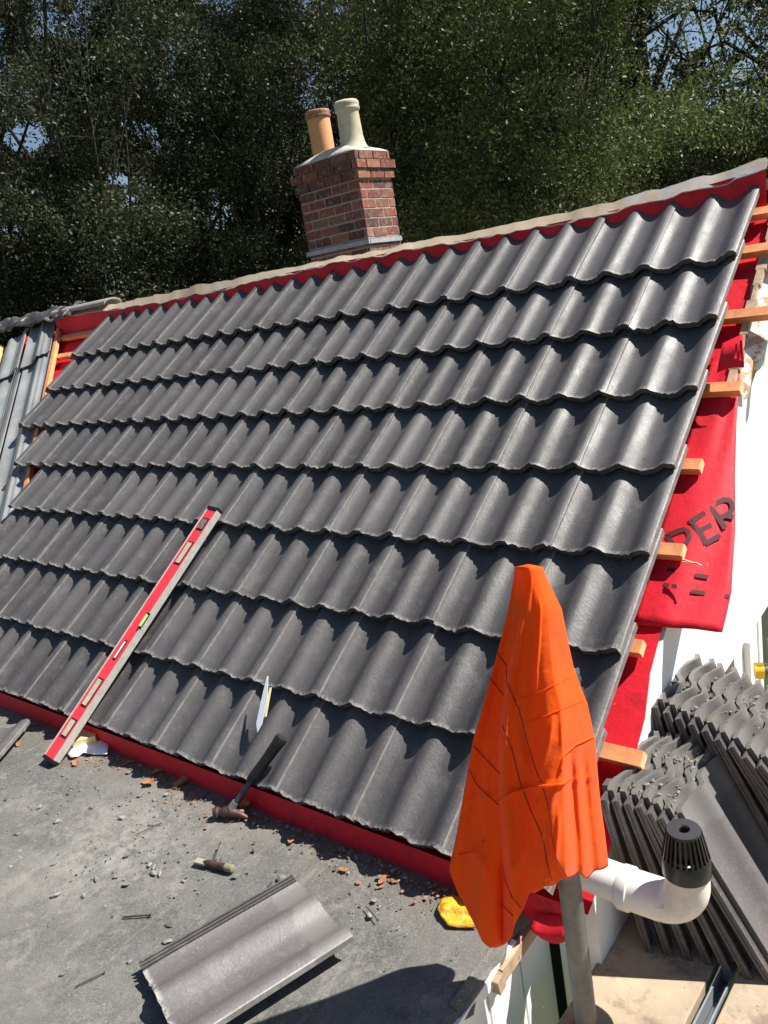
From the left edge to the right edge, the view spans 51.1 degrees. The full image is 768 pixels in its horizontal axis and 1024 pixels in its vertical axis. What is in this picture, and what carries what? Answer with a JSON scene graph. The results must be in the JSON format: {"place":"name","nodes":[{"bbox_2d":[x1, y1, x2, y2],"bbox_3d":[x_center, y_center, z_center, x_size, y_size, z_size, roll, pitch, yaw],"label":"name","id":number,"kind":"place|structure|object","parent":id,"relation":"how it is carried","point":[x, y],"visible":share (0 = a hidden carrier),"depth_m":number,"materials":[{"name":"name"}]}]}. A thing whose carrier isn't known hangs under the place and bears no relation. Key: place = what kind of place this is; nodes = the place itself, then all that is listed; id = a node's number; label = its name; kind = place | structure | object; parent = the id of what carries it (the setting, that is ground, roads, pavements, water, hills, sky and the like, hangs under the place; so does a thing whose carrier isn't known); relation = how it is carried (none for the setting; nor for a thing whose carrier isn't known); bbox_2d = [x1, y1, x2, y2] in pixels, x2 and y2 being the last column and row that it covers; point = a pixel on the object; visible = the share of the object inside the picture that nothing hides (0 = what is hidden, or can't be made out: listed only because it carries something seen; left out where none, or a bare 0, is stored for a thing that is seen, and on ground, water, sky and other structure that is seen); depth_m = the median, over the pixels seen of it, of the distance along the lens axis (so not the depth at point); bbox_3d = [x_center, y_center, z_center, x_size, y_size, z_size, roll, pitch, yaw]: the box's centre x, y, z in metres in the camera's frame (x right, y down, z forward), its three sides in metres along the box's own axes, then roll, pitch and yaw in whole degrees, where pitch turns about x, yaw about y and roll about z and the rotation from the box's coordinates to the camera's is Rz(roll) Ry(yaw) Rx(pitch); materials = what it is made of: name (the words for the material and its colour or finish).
{"place":"outdoors","nodes":[
{"label":"outdoors","id":0,"kind":"place"},
{"bbox_2d":[0,0,767,311],"label":"sky","id":1,"kind":"structure","parent":0,"point":[692,34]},
{"bbox_2d":[231,779,567,1019],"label":"ground","id":2,"kind":"structure","parent":0,"point":[557,968],"depth_m":4.87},
{"bbox_2d":[0,8,98,364],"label":"tree","id":3,"kind":"object","parent":2,"relation":"on","point":[10,39],"visible":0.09,"depth_m":10.73,"materials":[{"name":"green plant"}]},
{"bbox_2d":[0,0,159,336],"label":"tree","id":4,"kind":"object","parent":2,"relation":"on","point":[13,3],"visible":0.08,"depth_m":14.74,"materials":[{"name":"green plant"}]},
{"bbox_2d":[0,0,262,360],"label":"tree","id":5,"kind":"object","parent":2,"relation":"on","point":[92,204],"visible":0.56,"depth_m":9.98,"materials":[{"name":"green plant"}]},
{"bbox_2d":[17,0,311,297],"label":"tree","id":6,"kind":"object","parent":2,"relation":"on","point":[95,8],"visible":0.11,"depth_m":15.55,"materials":[{"name":"green plant"}]},
{"bbox_2d":[57,0,436,302],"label":"tree","id":7,"kind":"object","parent":2,"relation":"on","point":[249,131],"visible":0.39,"depth_m":11.39,"materials":[{"name":"green plant"}]},
{"bbox_2d":[212,0,502,268],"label":"tree","id":8,"kind":"object","parent":2,"relation":"on","point":[284,220],"visible":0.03,"depth_m":15.78,"materials":[{"name":"green plant"}]},
{"bbox_2d":[0,98,767,1023],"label":"house","id":9,"kind":"structure","parent":2,"relation":"on","point":[380,446],"depth_m":2.80,"materials":[{"name":"concrete"}]},
{"bbox_2d":[0,719,29,758],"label":"roof tile","id":10,"kind":"object","parent":9,"relation":"on","point":[9,737],"visible":1,"depth_m":3.17,"materials":[{"name":"concrete"}]},
{"bbox_2d":[72,758,79,765],"bbox_3d":[-1.134,0.919,2.955,0.047,0.011,0.038,3,20,39],"label":"dead leaf","id":11,"kind":"object","parent":9,"relation":"on","point":[75,762],"visible":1,"depth_m":2.95,"materials":[{"name":"brown plant"}]},
{"bbox_2d":[66,740,108,756],"bbox_3d":[-1.117,0.882,3.051,0.211,0.021,0.160,-7,15,8],"label":"paper scrap","id":12,"kind":"object","parent":9,"relation":"on","point":[97,747],"visible":0.67,"depth_m":3.00,"materials":[{"name":"white"}]},
{"bbox_2d":[72,728,97,747],"bbox_3d":[-1.138,0.862,3.082,0.082,0.025,0.102,-10,15,1],"label":"foam offcut","id":13,"kind":"object","parent":12,"relation":"on","point":[85,736],"visible":0.71,"depth_m":3.05,"materials":[{"name":"yellow plastic"}]},
{"bbox_2d":[75,971,104,986],"bbox_3d":[-0.711,1.131,1.942,0.071,0.006,0.006,-17,17,-24],"label":"nail","id":14,"kind":"object","parent":9,"relation":"on","point":[89,979],"visible":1,"depth_m":1.94,"materials":[{"name":"grey metal"}]},
{"bbox_2d":[42,505,222,765],"bbox_3d":[-0.973,0.455,3.179,0.075,0.729,0.943,6,22,45],"label":"spirit level","id":15,"kind":"object","parent":9,"relation":"on","point":[84,708],"visible":1,"depth_m":3.15,"materials":[{"name":"red paint"}]},
{"bbox_2d":[123,913,150,917],"bbox_3d":[-0.655,1.070,2.125,0.077,0.010,0.010,-8,15,8],"label":"nail","id":16,"kind":"object","parent":9,"relation":"on","point":[149,915],"visible":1,"depth_m":2.12,"materials":[{"name":"grey metal"}]},
{"bbox_2d":[141,778,153,783],"bbox_3d":[-0.809,0.922,2.745,0.060,0.013,0.040,3,20,39],"label":"dead leaf","id":17,"kind":"object","parent":9,"relation":"on","point":[150,781],"visible":1,"depth_m":2.75,"materials":[{"name":"orange plant"}]},
{"bbox_2d":[151,768,162,773],"bbox_3d":[-0.790,0.903,2.798,0.036,0.010,0.042,3,20,39],"label":"dead leaf","id":18,"kind":"object","parent":9,"relation":"on","point":[155,770],"visible":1,"depth_m":2.80,"materials":[{"name":"brown plant"}]},
{"bbox_2d":[172,776,188,788],"bbox_3d":[-0.682,0.910,2.706,0.045,0.016,0.066,3,20,39],"label":"dead leaf","id":19,"kind":"object","parent":9,"relation":"on","point":[182,779],"visible":1,"depth_m":2.71,"materials":[{"name":"brown plant"}]},
{"bbox_2d":[193,842,234,872],"bbox_3d":[-0.465,0.988,2.284,0.136,0.024,0.095,3,20,39],"label":"trimming knife","id":20,"kind":"object","parent":9,"relation":"on","point":[222,866],"visible":1,"depth_m":2.26,"materials":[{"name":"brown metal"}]},
{"bbox_2d":[29,721,458,902],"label":"leaf litter","id":21,"kind":"object","parent":9,"relation":"on","point":[299,831],"visible":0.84,"depth_m":2.42,"materials":[{"name":"brown plant"}]},
{"bbox_2d":[240,798,250,806],"bbox_3d":[-0.434,0.912,2.526,0.029,0.022,0.039,-5,16,18],"label":"brick fragment","id":22,"kind":"object","parent":9,"relation":"on","point":[245,802],"visible":1,"depth_m":2.52,"materials":[{"name":"ceramic"}]},
{"bbox_2d":[139,874,353,1023],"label":"roof tile","id":23,"kind":"object","parent":9,"relation":"on","point":[232,963],"visible":1,"depth_m":1.89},
{"bbox_2d":[212,733,286,820],"bbox_3d":[-0.412,0.824,2.462,0.272,0.249,0.070,-11,15,-6],"label":"claw hammer","id":24,"kind":"object","parent":9,"relation":"on","point":[232,809],"visible":1,"depth_m":2.46,"materials":[{"name":"black rubber"}]},
{"bbox_2d":[256,676,271,731],"bbox_3d":[-0.385,0.619,2.595,0.034,0.125,0.143,-4,16,20],"label":"plastic offcut","id":25,"kind":"object","parent":9,"relation":"on","point":[264,703],"visible":1,"depth_m":2.59,"materials":[{"name":"grey"}]},
{"bbox_2d":[1,712,542,1021],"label":"roof grit","id":26,"kind":"object","parent":9,"relation":"on","point":[234,876],"visible":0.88,"depth_m":2.33,"materials":[{"name":"grey gravel"}]},
{"bbox_2d":[287,835,293,842],"bbox_3d":[-0.269,0.947,2.327,0.023,0.004,0.029,3,20,39],"label":"dead leaf","id":27,"kind":"object","parent":9,"relation":"on","point":[290,839],"visible":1,"depth_m":2.33,"materials":[{"name":"orange plant"}]},
{"bbox_2d":[378,875,386,882],"bbox_3d":[-0.003,0.963,2.106,0.020,0.006,0.030,3,20,39],"label":"dead leaf","id":28,"kind":"object","parent":9,"relation":"on","point":[382,879],"visible":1,"depth_m":2.11,"materials":[{"name":"orange plant"}]},
{"bbox_2d":[437,895,475,927],"bbox_3d":[0.176,0.967,1.954,0.094,0.017,0.114,-8,15,4],"label":"work glove","id":29,"kind":"object","parent":9,"relation":"on","point":[452,910],"visible":0.81,"depth_m":1.94,"materials":[{"name":"yellow fabric"}]},
{"bbox_2d":[557,912,726,1023],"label":"scaffold board","id":30,"kind":"object","parent":9,"relation":"attached to","point":[634,982],"depth_m":1.88,"materials":[{"name":"beige wood"}]},
{"bbox_2d":[600,731,660,952],"bbox_3d":[0.676,0.826,2.046,0.140,0.423,0.323,3,20,39],"label":"roof tile","id":31,"kind":"object","parent":30,"relation":"on","point":[647,931],"visible":0.23,"depth_m":1.95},
{"bbox_2d":[611,733,678,955],"bbox_3d":[0.713,0.826,2.034,0.160,0.419,0.323,3,20,39],"label":"roof tile","id":32,"kind":"object","parent":30,"relation":"on","point":[667,937],"visible":0.23,"depth_m":1.94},
{"bbox_2d":[623,734,696,960],"bbox_3d":[0.745,0.827,2.021,0.178,0.416,0.323,3,20,39],"label":"roof tile","id":33,"kind":"object","parent":30,"relation":"on","point":[685,940],"visible":0.3,"depth_m":1.92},
{"bbox_2d":[651,654,701,738],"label":"roof tile","id":34,"kind":"object","parent":30,"relation":"on","point":[678,682],"visible":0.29,"depth_m":2.22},
{"bbox_2d":[635,736,720,965],"bbox_3d":[0.779,0.829,2.004,0.200,0.412,0.323,3,20,39],"label":"roof tile","id":35,"kind":"object","parent":30,"relation":"on","point":[703,946],"visible":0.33,"depth_m":1.91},
{"bbox_2d":[645,744,738,973],"bbox_3d":[0.803,0.836,1.985,0.214,0.404,0.324,3,20,39],"label":"roof tile","id":36,"kind":"object","parent":30,"relation":"on","point":[704,919],"visible":0.29,"depth_m":1.89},
{"bbox_2d":[753,639,767,678],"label":"scaffold tube","id":37,"kind":"object","parent":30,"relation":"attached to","point":[760,669],"visible":1,"depth_m":2.65,"materials":[{"name":"metal"}]},
{"bbox_2d":[580,818,711,923],"bbox_3d":[0.543,0.773,1.780,0.355,0.254,0.099,3,20,39],"label":"vent pipe","id":38,"kind":"object","parent":9,"relation":"attached to","point":[680,892],"visible":0.97,"depth_m":1.69,"materials":[{"name":"white plastic"}]},
{"bbox_2d":[559,944,739,1023],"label":"metal channel","id":39,"kind":"object","parent":9,"relation":"on","point":[714,1000],"visible":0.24,"depth_m":1.85,"materials":[{"name":"grey metal"}]},
{"bbox_2d":[715,967,767,1023],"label":"scaffold board","id":40,"kind":"object","parent":39,"relation":"on","point":[746,1002],"depth_m":1.79,"materials":[{"name":"beige wood"}]},
{"bbox_2d":[657,745,759,979],"bbox_3d":[0.836,0.840,1.968,0.234,0.399,0.323,3,20,39],"label":"roof tile","id":41,"kind":"object","parent":40,"relation":"on","point":[741,956],"visible":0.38,"depth_m":1.88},
{"bbox_2d":[627,677,767,805],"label":"mortar crumbs","id":42,"kind":"object","parent":41,"relation":"on","point":[680,759],"visible":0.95,"depth_m":2.03,"materials":[{"name":"grey concrete"}]},
{"bbox_2d":[672,754,767,983],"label":"roof tile","id":43,"kind":"object","parent":40,"relation":"on","point":[714,806],"visible":0.93,"depth_m":1.92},
{"bbox_2d":[713,680,767,838],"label":"roof tile","id":44,"kind":"object","parent":40,"relation":"on","point":[727,728],"visible":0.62,"depth_m":2.04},
{"bbox_2d":[701,673,752,766],"bbox_3d":[1.006,0.693,2.166,0.215,0.406,0.323,3,20,39],"label":"roof tile","id":45,"kind":"object","parent":44,"relation":"on","point":[712,721],"visible":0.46,"depth_m":2.12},
{"bbox_2d":[687,667,740,751],"bbox_3d":[0.975,0.686,2.194,0.199,0.411,0.323,3,20,39],"label":"roof tile","id":46,"kind":"object","parent":45,"relation":"on","point":[696,725],"visible":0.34,"depth_m":2.15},
{"bbox_2d":[675,663,725,742],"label":"roof tile","id":47,"kind":"object","parent":46,"relation":"on","point":[684,710],"visible":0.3,"depth_m":2.17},
{"bbox_2d":[663,658,715,739],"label":"roof tile","id":48,"kind":"object","parent":47,"relation":"on","point":[670,713],"visible":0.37,"depth_m":2.19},
{"bbox_2d":[728,685,767,813],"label":"roof tile","id":49,"kind":"object","parent":40,"relation":"on","point":[744,734],"visible":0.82,"depth_m":2.05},
{"bbox_2d":[741,707,767,798],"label":"roof tile","id":50,"kind":"object","parent":40,"relation":"on","point":[755,747],"visible":0.86,"depth_m":2.00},
{"bbox_2d":[756,744,767,783],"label":"roof tile","id":51,"kind":"object","parent":40,"relation":"on","point":[762,767],"visible":0.83,"depth_m":1.97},
{"bbox_2d":[725,651,739,674],"bbox_3d":[1.232,1.106,2.868,0.036,1.214,0.325,3,20,39],"label":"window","id":52,"kind":"structure","parent":9,"relation":"in","point":[735,663],"depth_m":2.80,"materials":[{"name":"glass"}]},
{"bbox_2d":[756,606,767,688],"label":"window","id":53,"kind":"structure","parent":9,"relation":"in","point":[762,624],"depth_m":3.18,"materials":[{"name":"glass"}]},
{"bbox_2d":[195,0,624,267],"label":"tree","id":54,"kind":"object","parent":2,"relation":"on","point":[403,145],"visible":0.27,"depth_m":10.72,"materials":[{"name":"green plant"}]},
{"bbox_2d":[332,0,692,230],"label":"tree","id":55,"kind":"object","parent":2,"relation":"on","point":[620,80],"visible":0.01,"depth_m":14.70,"materials":[{"name":"green plant"}]},
{"bbox_2d":[307,0,767,242],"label":"tree","id":56,"kind":"object","parent":2,"relation":"on","point":[557,159],"visible":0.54,"depth_m":8.98,"materials":[{"name":"green plant"}]},
{"bbox_2d":[558,874,597,1023],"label":"scaffold pole","id":57,"kind":"object","parent":2,"relation":"on","point":[575,936],"visible":0.32,"depth_m":1.72,"materials":[{"name":"metal"}]},
{"bbox_2d":[450,564,608,947],"bbox_3d":[0.265,0.491,1.606,0.262,0.813,0.269,3,20,39],"label":"orange tarpaulin","id":58,"kind":"object","parent":57,"relation":"hanging from","point":[530,818],"visible":1,"depth_m":1.53,"materials":[{"name":"orange fabric"}]},
{"bbox_2d":[527,0,767,190],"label":"tree","id":59,"kind":"object","parent":2,"relation":"on","point":[672,47],"visible":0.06,"depth_m":15.03,"materials":[{"name":"green plant"}]},
{"bbox_2d":[532,0,767,211],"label":"tree","id":60,"kind":"object","parent":2,"relation":"on","point":[721,165],"visible":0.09,"depth_m":10.96,"materials":[{"name":"green plant"}]},
{"bbox_2d":[584,0,767,189],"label":"tree","id":61,"kind":"object","parent":2,"relation":"on","point":[681,53],"visible":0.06,"depth_m":15.77,"materials":[{"name":"green plant"}]},
{"bbox_2d":[625,0,767,175],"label":"tree","id":62,"kind":"object","parent":2,"relation":"on","point":[756,70],"visible":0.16,"depth_m":11.34,"materials":[{"name":"green plant"}]}
]}

